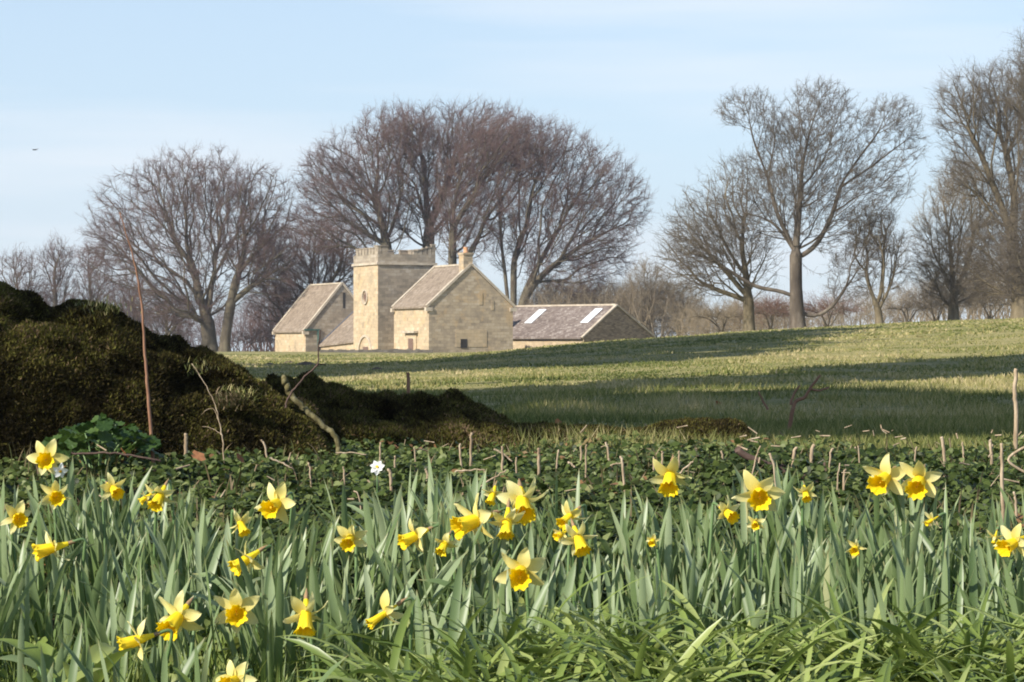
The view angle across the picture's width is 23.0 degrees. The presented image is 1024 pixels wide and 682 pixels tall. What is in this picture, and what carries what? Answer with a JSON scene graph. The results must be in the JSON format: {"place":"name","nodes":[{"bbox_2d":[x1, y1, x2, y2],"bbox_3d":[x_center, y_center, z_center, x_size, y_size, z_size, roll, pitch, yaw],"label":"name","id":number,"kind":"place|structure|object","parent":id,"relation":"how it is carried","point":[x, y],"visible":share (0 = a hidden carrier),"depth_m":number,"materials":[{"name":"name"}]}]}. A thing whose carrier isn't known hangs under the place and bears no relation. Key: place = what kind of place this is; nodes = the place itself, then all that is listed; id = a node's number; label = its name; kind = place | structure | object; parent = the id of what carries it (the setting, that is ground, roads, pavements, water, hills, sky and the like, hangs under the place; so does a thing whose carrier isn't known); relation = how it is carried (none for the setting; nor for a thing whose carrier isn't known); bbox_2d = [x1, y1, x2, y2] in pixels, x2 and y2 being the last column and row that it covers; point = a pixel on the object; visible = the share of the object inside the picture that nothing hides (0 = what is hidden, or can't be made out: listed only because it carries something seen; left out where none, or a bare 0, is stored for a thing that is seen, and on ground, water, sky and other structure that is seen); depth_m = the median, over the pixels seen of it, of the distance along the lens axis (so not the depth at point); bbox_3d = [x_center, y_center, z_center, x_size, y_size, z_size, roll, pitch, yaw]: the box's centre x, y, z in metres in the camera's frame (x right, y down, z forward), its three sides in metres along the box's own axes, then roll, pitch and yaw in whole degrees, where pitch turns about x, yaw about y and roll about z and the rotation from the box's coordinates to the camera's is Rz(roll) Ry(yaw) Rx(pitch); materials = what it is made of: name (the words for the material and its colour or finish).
{"place":"outdoors","nodes":[
{"label":"outdoors","id":0,"kind":"place"},
{"bbox_2d":[0,0,1023,350],"label":"sky","id":1,"kind":"structure","parent":0,"point":[86,85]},
{"bbox_2d":[11,317,1023,666],"bbox_3d":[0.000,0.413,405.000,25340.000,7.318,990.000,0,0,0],"label":"field","id":2,"kind":"structure","parent":0,"point":[915,339],"depth_m":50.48,"materials":[{"name":"plant"}]},
{"bbox_2d":[0,496,43,629],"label":"daffodil","id":3,"kind":"object","parent":2,"relation":"on","point":[18,515],"visible":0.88,"depth_m":5.04,"materials":[{"name":"yellow plant"}]},
{"bbox_2d":[0,242,52,305],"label":"bare tree","id":4,"kind":"object","parent":2,"relation":"on","point":[17,283],"visible":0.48,"depth_m":269.58,"materials":[{"name":"plant"}]},
{"bbox_2d":[29,228,85,306],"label":"bare tree","id":5,"kind":"object","parent":2,"relation":"on","point":[55,282],"visible":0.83,"depth_m":269.73,"materials":[{"name":"plant"}]},
{"bbox_2d":[53,463,67,556],"bbox_3d":[-0.990,0.412,5.503,0.032,0.293,0.026,0,0,-44],"label":"withered bloom","id":6,"kind":"object","parent":2,"relation":"on","point":[60,473],"visible":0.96,"depth_m":5.50,"materials":[{"name":"white plant"}]},
{"bbox_2d":[29,480,93,611],"bbox_3d":[-0.960,0.442,5.286,0.153,0.310,0.198,0,0,0],"label":"daffodil","id":7,"kind":"object","parent":2,"relation":"on","point":[54,497],"visible":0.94,"depth_m":5.23,"materials":[{"name":"yellow plant"}]},
{"bbox_2d":[0,638,140,681],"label":"broad leaved weed","id":8,"kind":"object","parent":2,"relation":"on","point":[32,651],"visible":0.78,"depth_m":4.08,"materials":[{"name":"green plant"}]},
{"bbox_2d":[31,530,121,632],"bbox_3d":[-0.841,0.497,4.851,0.154,0.275,0.186,0,0,0],"label":"daffodil","id":9,"kind":"object","parent":2,"relation":"on","point":[49,547],"visible":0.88,"depth_m":4.81,"materials":[{"name":"yellow plant"}]},
{"bbox_2d":[62,235,131,314],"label":"bare tree","id":10,"kind":"object","parent":2,"relation":"on","point":[89,289],"visible":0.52,"depth_m":269.57,"materials":[{"name":"plant"}]},
{"bbox_2d":[42,413,161,471],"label":"broad leaved plant","id":11,"kind":"object","parent":2,"relation":"on","point":[74,439],"visible":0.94,"depth_m":7.87,"materials":[{"name":"green plant"}]},
{"bbox_2d":[71,472,141,561],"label":"daffodil","id":12,"kind":"object","parent":2,"relation":"on","point":[112,489],"visible":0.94,"depth_m":5.28,"materials":[{"name":"yellow plant"}]},
{"bbox_2d":[102,265,158,330],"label":"bare tree","id":13,"kind":"object","parent":2,"relation":"on","point":[136,316],"visible":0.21,"depth_m":269.56,"materials":[{"name":"plant"}]},
{"bbox_2d":[119,212,155,471],"bbox_3d":[-1.173,0.026,7.900,0.119,0.859,0.014,0,0,0],"label":"bramble stem","id":14,"kind":"object","parent":2,"relation":"on","point":[147,388],"visible":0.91,"depth_m":7.90,"materials":[{"name":"brown plant"}]},
{"bbox_2d":[122,491,195,589],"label":"daffodil","id":15,"kind":"object","parent":2,"relation":"on","point":[143,499],"visible":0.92,"depth_m":5.24,"materials":[{"name":"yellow plant"}]},
{"bbox_2d":[117,618,207,681],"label":"daffodil","id":16,"kind":"object","parent":2,"relation":"on","point":[130,641],"visible":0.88,"depth_m":4.20,"materials":[{"name":"yellow plant"}]},
{"bbox_2d":[136,282,197,339],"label":"bare tree","id":17,"kind":"object","parent":2,"relation":"on","point":[166,330],"visible":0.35,"depth_m":269.71,"materials":[{"name":"plant"}]},
{"bbox_2d":[0,281,344,467],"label":"mossy mound","id":18,"kind":"structure","parent":2,"relation":"on","point":[61,367],"depth_m":8.66,"materials":[{"name":"plant"}]},
{"bbox_2d":[65,294,132,317],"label":"grass tuft","id":19,"kind":"object","parent":18,"relation":"on","point":[109,306],"visible":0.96,"depth_m":8.84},
{"bbox_2d":[179,356,218,375],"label":"grass tuft","id":20,"kind":"object","parent":18,"relation":"on","point":[204,362],"visible":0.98,"depth_m":8.85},
{"bbox_2d":[196,387,257,410],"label":"grass tuft","id":21,"kind":"object","parent":18,"relation":"on","point":[231,399],"visible":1,"depth_m":8.71,"materials":[{"name":"plant"}]},
{"bbox_2d":[221,382,271,398],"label":"grass tuft","id":22,"kind":"object","parent":18,"relation":"on","point":[242,387],"visible":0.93,"depth_m":8.80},
{"bbox_2d":[285,330,325,407],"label":"bare twig","id":23,"kind":"object","parent":18,"relation":"on","point":[297,385],"visible":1,"depth_m":8.70,"materials":[{"name":"wood"}]},
{"bbox_2d":[68,137,280,351],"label":"bare tree","id":24,"kind":"object","parent":2,"relation":"on","point":[204,319],"visible":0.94,"depth_m":250.70,"materials":[{"name":"plant"}]},
{"bbox_2d":[145,480,221,542],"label":"daffodil","id":25,"kind":"object","parent":2,"relation":"on","point":[160,496],"visible":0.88,"depth_m":5.22,"materials":[{"name":"yellow plant"}]},
{"bbox_2d":[155,590,223,680],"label":"daffodil","id":26,"kind":"object","parent":2,"relation":"on","point":[180,617],"visible":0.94,"depth_m":4.30,"materials":[{"name":"yellow plant"}]},
{"bbox_2d":[39,274,353,351],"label":"distant wood","id":27,"kind":"object","parent":2,"relation":"on","point":[244,317],"visible":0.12,"depth_m":283.21,"materials":[{"name":"plant"}]},
{"bbox_2d":[173,667,225,681],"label":"broad leaved weed","id":28,"kind":"object","parent":2,"relation":"on","point":[182,676],"visible":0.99,"depth_m":4.00,"materials":[{"name":"green plant"}]},
{"bbox_2d":[192,364,224,477],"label":"dead grass stalk","id":29,"kind":"object","parent":2,"relation":"on","point":[220,432],"visible":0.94,"depth_m":7.90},
{"bbox_2d":[187,508,263,588],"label":"daffodil","id":30,"kind":"object","parent":2,"relation":"on","point":[241,527],"visible":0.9,"depth_m":5.00,"materials":[{"name":"yellow plant"}]},
{"bbox_2d":[217,535,281,648],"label":"daffodil","id":31,"kind":"object","parent":2,"relation":"on","point":[235,567],"visible":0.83,"depth_m":4.71,"materials":[{"name":"yellow plant"}]},
{"bbox_2d":[231,316,274,351],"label":"bare shrub","id":32,"kind":"object","parent":2,"relation":"on","point":[260,340],"visible":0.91,"depth_m":264.58,"materials":[{"name":"plant"}]},
{"bbox_2d":[214,588,292,674],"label":"daffodil","id":33,"kind":"object","parent":2,"relation":"on","point":[237,613],"visible":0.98,"depth_m":4.35,"materials":[{"name":"yellow plant"}]},
{"bbox_2d":[214,660,299,681],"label":"daffodil","id":34,"kind":"object","parent":2,"relation":"on","point":[234,674],"visible":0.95,"depth_m":4.00,"materials":[{"name":"yellow plant"}]},
{"bbox_2d":[206,154,313,351],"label":"bare tree","id":35,"kind":"object","parent":2,"relation":"on","point":[225,336],"visible":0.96,"depth_m":249.53,"materials":[{"name":"plant"}]},
{"bbox_2d":[251,296,293,343],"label":"bare shrub","id":36,"kind":"object","parent":2,"relation":"on","point":[269,321],"visible":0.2,"depth_m":264.30,"materials":[{"name":"plant"}]},
{"bbox_2d":[254,482,331,586],"bbox_3d":[-0.455,0.445,5.202,0.151,0.316,0.190,0,0,0],"label":"daffodil","id":37,"kind":"object","parent":2,"relation":"on","point":[278,504],"visible":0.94,"depth_m":5.15,"materials":[{"name":"yellow plant"}]},
{"bbox_2d":[239,209,371,335],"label":"bare tree","id":38,"kind":"object","parent":2,"relation":"on","point":[339,268],"visible":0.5,"depth_m":261.17,"materials":[{"name":"plant"}]},
{"bbox_2d":[281,375,340,454],"bbox_3d":[-0.693,0.286,8.750,0.217,0.339,0.027,0,0,0],"label":"lichen stick","id":39,"kind":"object","parent":2,"relation":"on","point":[302,407],"visible":0.92,"depth_m":8.74,"materials":[{"name":"brown wood"}]},
{"bbox_2d":[283,583,363,681],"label":"daffodil","id":40,"kind":"object","parent":2,"relation":"on","point":[304,618],"visible":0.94,"depth_m":4.32,"materials":[{"name":"yellow plant"}]},
{"bbox_2d":[271,97,438,270],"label":"bare tree","id":41,"kind":"object","parent":2,"relation":"on","point":[374,197],"visible":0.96,"depth_m":247.05,"materials":[{"name":"plant"}]},
{"bbox_2d":[330,505,402,623],"bbox_3d":[-0.279,0.476,4.919,0.152,0.309,0.116,0,0,-24],"label":"daffodil","id":42,"kind":"object","parent":2,"relation":"on","point":[350,539],"visible":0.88,"depth_m":4.91,"materials":[{"name":"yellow plant"}]},
{"bbox_2d":[320,349,432,352],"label":"garden wall","id":43,"kind":"structure","parent":2,"relation":"on","point":[380,350],"depth_m":203.00,"materials":[{"name":"stone"}]},
{"bbox_2d":[370,461,384,496],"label":"white flower","id":44,"kind":"object","parent":2,"relation":"on","point":[377,467],"visible":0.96,"depth_m":7.00,"materials":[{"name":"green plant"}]},
{"bbox_2d":[272,244,516,352],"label":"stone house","id":45,"kind":"structure","parent":2,"relation":"on","point":[413,299],"depth_m":222.67,"materials":[{"name":"stone"}]},
{"bbox_2d":[263,369,539,450],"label":"mossy mound","id":46,"kind":"structure","parent":2,"relation":"on","point":[450,415],"depth_m":9.62,"materials":[{"name":"plant"}]},
{"bbox_2d":[0,617,806,681],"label":"grass","id":47,"kind":"structure","parent":2,"relation":"on","point":[13,678],"depth_m":4.46,"materials":[{"name":"green plant"}]},
{"bbox_2d":[365,589,465,671],"bbox_3d":[-0.164,0.551,4.371,0.208,0.251,0.077,0,0,-38],"label":"daffodil","id":48,"kind":"object","parent":2,"relation":"on","point":[387,612],"visible":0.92,"depth_m":4.34,"materials":[{"name":"yellow plant"}]},
{"bbox_2d":[410,524,457,611],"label":"daffodil","id":49,"kind":"object","parent":2,"relation":"on","point":[445,543],"visible":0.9,"depth_m":4.84,"materials":[{"name":"yellow plant"}]},
{"bbox_2d":[397,518,483,579],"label":"daffodil","id":50,"kind":"object","parent":2,"relation":"on","point":[407,540],"visible":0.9,"depth_m":4.90,"materials":[{"name":"yellow plant"}]},
{"bbox_2d":[367,91,538,247],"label":"bare tree","id":51,"kind":"object","parent":2,"relation":"on","point":[425,212],"visible":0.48,"depth_m":250.92,"materials":[{"name":"plant"}]},
{"bbox_2d":[450,493,520,572],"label":"daffodil","id":52,"kind":"object","parent":2,"relation":"on","point":[469,521],"visible":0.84,"depth_m":5.00,"materials":[{"name":"yellow plant"}]},
{"bbox_2d":[0,601,984,681],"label":"weeds","id":53,"kind":"object","parent":2,"relation":"on","point":[36,677],"visible":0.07,"depth_m":4.63,"materials":[{"name":"green plant"}]},
{"bbox_2d":[421,105,569,268],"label":"bare tree","id":54,"kind":"object","parent":2,"relation":"on","point":[453,221],"visible":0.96,"depth_m":244.16,"materials":[{"name":"plant"}]},
{"bbox_2d":[482,481,525,551],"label":"daffodil","id":55,"kind":"object","parent":2,"relation":"on","point":[491,493],"visible":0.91,"depth_m":5.23,"materials":[{"name":"yellow plant"}]},
{"bbox_2d":[0,439,1023,681],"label":"daffodil","id":56,"kind":"object","parent":2,"relation":"on","point":[23,598],"depth_m":4.82,"materials":[{"name":"plant"}]},
{"bbox_2d":[0,430,1023,623],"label":"ground cover","id":57,"kind":"object","parent":2,"relation":"on","point":[606,496],"visible":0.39,"depth_m":7.54,"materials":[{"name":"green plant"}]},
{"bbox_2d":[71,451,160,461],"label":"curled stem","id":58,"kind":"object","parent":57,"relation":"on","point":[88,453],"visible":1,"depth_m":6.60,"materials":[{"name":"brown plant"}]},
{"bbox_2d":[0,428,1023,540],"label":"verge grass","id":59,"kind":"structure","parent":2,"relation":"on","point":[504,487],"depth_m":7.61,"materials":[{"name":"plant"}]},
{"bbox_2d":[485,478,548,564],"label":"daffodil","id":60,"kind":"object","parent":2,"relation":"on","point":[520,496],"visible":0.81,"depth_m":5.17,"materials":[{"name":"yellow plant"}]},
{"bbox_2d":[483,499,555,607],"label":"daffodil","id":61,"kind":"object","parent":2,"relation":"on","point":[508,520],"visible":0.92,"depth_m":5.01,"materials":[{"name":"yellow plant"}]},
{"bbox_2d":[495,539,561,637],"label":"daffodil","id":62,"kind":"object","parent":2,"relation":"on","point":[523,569],"visible":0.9,"depth_m":4.62,"materials":[{"name":"yellow plant"}]},
{"bbox_2d":[96,424,1023,500],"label":"straw litter","id":63,"kind":"object","parent":2,"relation":"on","point":[751,439],"visible":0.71,"depth_m":8.46,"materials":[{"name":"plant"}]},
{"bbox_2d":[471,109,659,304],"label":"bare tree","id":64,"kind":"object","parent":2,"relation":"on","point":[564,255],"visible":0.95,"depth_m":244.85,"materials":[{"name":"plant"}]},
{"bbox_2d":[540,510,601,611],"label":"daffodil","id":65,"kind":"object","parent":2,"relation":"on","point":[581,547],"visible":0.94,"depth_m":4.88,"materials":[{"name":"yellow plant"}]},
{"bbox_2d":[542,527,600,612],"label":"daffodil","id":66,"kind":"object","parent":2,"relation":"on","point":[559,535],"visible":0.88,"depth_m":4.94,"materials":[{"name":"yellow plant"}]},
{"bbox_2d":[519,271,626,304],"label":"bare tree","id":67,"kind":"object","parent":2,"relation":"on","point":[574,293],"visible":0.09,"depth_m":256.99,"materials":[{"name":"plant"}]},
{"bbox_2d":[513,304,655,349],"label":"barn","id":68,"kind":"structure","parent":2,"relation":"on","point":[538,325],"depth_m":226.08,"materials":[{"name":"stone"}]},
{"bbox_2d":[556,500,636,622],"bbox_3d":[0.159,0.466,5.104,0.076,0.296,0.204,0,0,42],"label":"daffodil","id":69,"kind":"object","parent":2,"relation":"on","point":[566,517],"visible":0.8,"depth_m":5.06,"materials":[{"name":"yellow plant"}]},
{"bbox_2d":[501,263,762,337],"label":"distant wood","id":70,"kind":"object","parent":2,"relation":"on","point":[557,301],"visible":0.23,"depth_m":241.31,"materials":[{"name":"plant"}]},
{"bbox_2d":[517,416,752,446],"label":"mossy mound","id":71,"kind":"structure","parent":2,"relation":"on","point":[703,426],"depth_m":10.07,"materials":[{"name":"plant"}]},
{"bbox_2d":[608,251,675,329],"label":"bare tree","id":72,"kind":"object","parent":2,"relation":"on","point":[646,282],"visible":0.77,"depth_m":242.43,"materials":[{"name":"brown plant"}]},
{"bbox_2d":[276,567,1023,681],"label":"strap leaves","id":73,"kind":"object","parent":2,"relation":"on","point":[619,657],"visible":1,"depth_m":4.11,"materials":[{"name":"green plant"}]},
{"bbox_2d":[638,522,684,625],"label":"daffodil","id":74,"kind":"object","parent":2,"relation":"on","point":[653,541],"visible":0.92,"depth_m":4.89,"materials":[{"name":"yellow plant"}]},
{"bbox_2d":[629,455,696,569],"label":"daffodil","id":75,"kind":"object","parent":2,"relation":"on","point":[668,478],"visible":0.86,"depth_m":5.38,"materials":[{"name":"yellow plant"}]},
{"bbox_2d":[647,275,710,335],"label":"bare tree","id":76,"kind":"object","parent":2,"relation":"on","point":[672,301],"visible":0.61,"depth_m":242.32,"materials":[{"name":"brown plant"}]},
{"bbox_2d":[664,616,743,681],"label":"pale leaf plant","id":77,"kind":"object","parent":2,"relation":"on","point":[696,643],"visible":0.89,"depth_m":3.96,"materials":[{"name":"plant"}]},
{"bbox_2d":[678,494,739,586],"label":"daffodil","id":78,"kind":"object","parent":2,"relation":"on","point":[729,513],"visible":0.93,"depth_m":5.12,"materials":[{"name":"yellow plant"}]},
{"bbox_2d":[645,145,789,330],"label":"bare tree","id":79,"kind":"object","parent":2,"relation":"on","point":[746,299],"visible":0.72,"depth_m":151.77,"materials":[{"name":"grey plant"}]},
{"bbox_2d":[679,294,758,331],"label":"bare shrub","id":80,"kind":"object","parent":2,"relation":"on","point":[718,315],"visible":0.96,"depth_m":171.84,"materials":[{"name":"plant"}]},
{"bbox_2d":[723,470,784,563],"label":"daffodil","id":81,"kind":"object","parent":2,"relation":"on","point":[762,495],"visible":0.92,"depth_m":5.23,"materials":[{"name":"yellow plant"}]},
{"bbox_2d":[724,495,800,600],"bbox_3d":[0.523,0.465,5.057,0.162,0.304,0.135,0,0,-11],"label":"daffodil","id":82,"kind":"object","parent":2,"relation":"on","point":[755,524],"visible":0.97,"depth_m":5.10,"materials":[{"name":"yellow plant"}]},
{"bbox_2d":[734,281,808,329],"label":"bare shrub","id":83,"kind":"object","parent":2,"relation":"on","point":[769,310],"visible":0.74,"depth_m":171.70,"materials":[{"name":"plant"}]},
{"bbox_2d":[734,446,825,481],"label":"fallen branch","id":84,"kind":"object","parent":2,"relation":"on","point":[741,452],"visible":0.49,"depth_m":7.79,"materials":[{"name":"wood"}]},
{"bbox_2d":[666,73,932,328],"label":"bare tree","id":85,"kind":"object","parent":2,"relation":"on","point":[797,313],"visible":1,"depth_m":149.75,"materials":[{"name":"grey plant"}]},
{"bbox_2d":[794,481,831,584],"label":"daffodil","id":86,"kind":"object","parent":2,"relation":"on","point":[805,493],"visible":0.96,"depth_m":5.26,"materials":[{"name":"yellow plant"}]},
{"bbox_2d":[788,289,869,326],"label":"bare shrub","id":87,"kind":"object","parent":2,"relation":"on","point":[812,308],"visible":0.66,"depth_m":171.78,"materials":[{"name":"plant"}]},
{"bbox_2d":[660,257,1010,335],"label":"distant wood","id":88,"kind":"object","parent":2,"relation":"on","point":[777,322],"visible":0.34,"depth_m":183.66,"materials":[{"name":"plant"}]},
{"bbox_2d":[828,539,892,615],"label":"daffodil","id":89,"kind":"object","parent":2,"relation":"on","point":[855,549],"visible":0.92,"depth_m":4.84,"materials":[{"name":"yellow plant"}]},
{"bbox_2d":[838,194,919,323],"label":"bare tree","id":90,"kind":"object","parent":2,"relation":"on","point":[877,306],"visible":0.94,"depth_m":149.83,"materials":[{"name":"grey plant"}]},
{"bbox_2d":[863,453,944,542],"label":"daffodil","id":91,"kind":"object","parent":2,"relation":"on","point":[882,481],"visible":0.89,"depth_m":5.37,"materials":[{"name":"yellow plant"}]},
{"bbox_2d":[881,294,935,321],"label":"bare shrub","id":92,"kind":"object","parent":2,"relation":"on","point":[906,308],"visible":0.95,"depth_m":171.88,"materials":[{"name":"plant"}]},
{"bbox_2d":[884,460,942,555],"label":"daffodil","id":93,"kind":"object","parent":2,"relation":"on","point":[918,484],"visible":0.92,"depth_m":5.33,"materials":[{"name":"yellow plant"}]},
{"bbox_2d":[901,278,974,320],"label":"bare shrub","id":94,"kind":"object","parent":2,"relation":"on","point":[930,304],"visible":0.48,"depth_m":171.73,"materials":[{"name":"plant"}]},
{"bbox_2d":[922,512,974,621],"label":"daffodil","id":95,"kind":"object","parent":2,"relation":"on","point":[931,519],"visible":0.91,"depth_m":5.04,"materials":[{"name":"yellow plant"}]},
{"bbox_2d":[900,151,1007,320],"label":"bare tree","id":96,"kind":"object","parent":2,"relation":"on","point":[939,271],"visible":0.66,"depth_m":157.68,"materials":[{"name":"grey plant"}]},
{"bbox_2d":[923,52,1023,318],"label":"bare tree","id":97,"kind":"object","parent":2,"relation":"on","point":[1017,309],"visible":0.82,"depth_m":145.70,"materials":[{"name":"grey plant"}]},
{"bbox_2d":[959,265,1010,318],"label":"bare shrub","id":98,"kind":"object","parent":2,"relation":"on","point":[986,311],"visible":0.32,"depth_m":171.78,"materials":[{"name":"plant"}]},
{"bbox_2d":[966,526,1016,598],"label":"daffodil","id":99,"kind":"object","parent":2,"relation":"on","point":[996,536],"visible":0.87,"depth_m":4.90,"materials":[{"name":"yellow plant"}]},
{"bbox_2d":[976,14,1023,304],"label":"bare tree","id":100,"kind":"object","parent":2,"relation":"on","point":[1011,252],"visible":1,"depth_m":137.95,"materials":[{"name":"plant"}]},
{"bbox_2d":[1000,443,1004,522],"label":"dry stalk","id":101,"kind":"object","parent":2,"relation":"on","point":[1002,481],"visible":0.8,"depth_m":6.20,"materials":[{"name":"plant"}]},
{"bbox_2d":[985,523,1023,583],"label":"daffodil","id":102,"kind":"object","parent":2,"relation":"on","point":[1013,541],"visible":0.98,"depth_m":4.83,"materials":[{"name":"yellow plant"}]},
{"bbox_2d":[1012,368,1018,456],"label":"dry stalk","id":103,"kind":"object","parent":2,"relation":"on","point":[1016,420],"visible":0.8,"depth_m":8.60,"materials":[{"name":"plant"}]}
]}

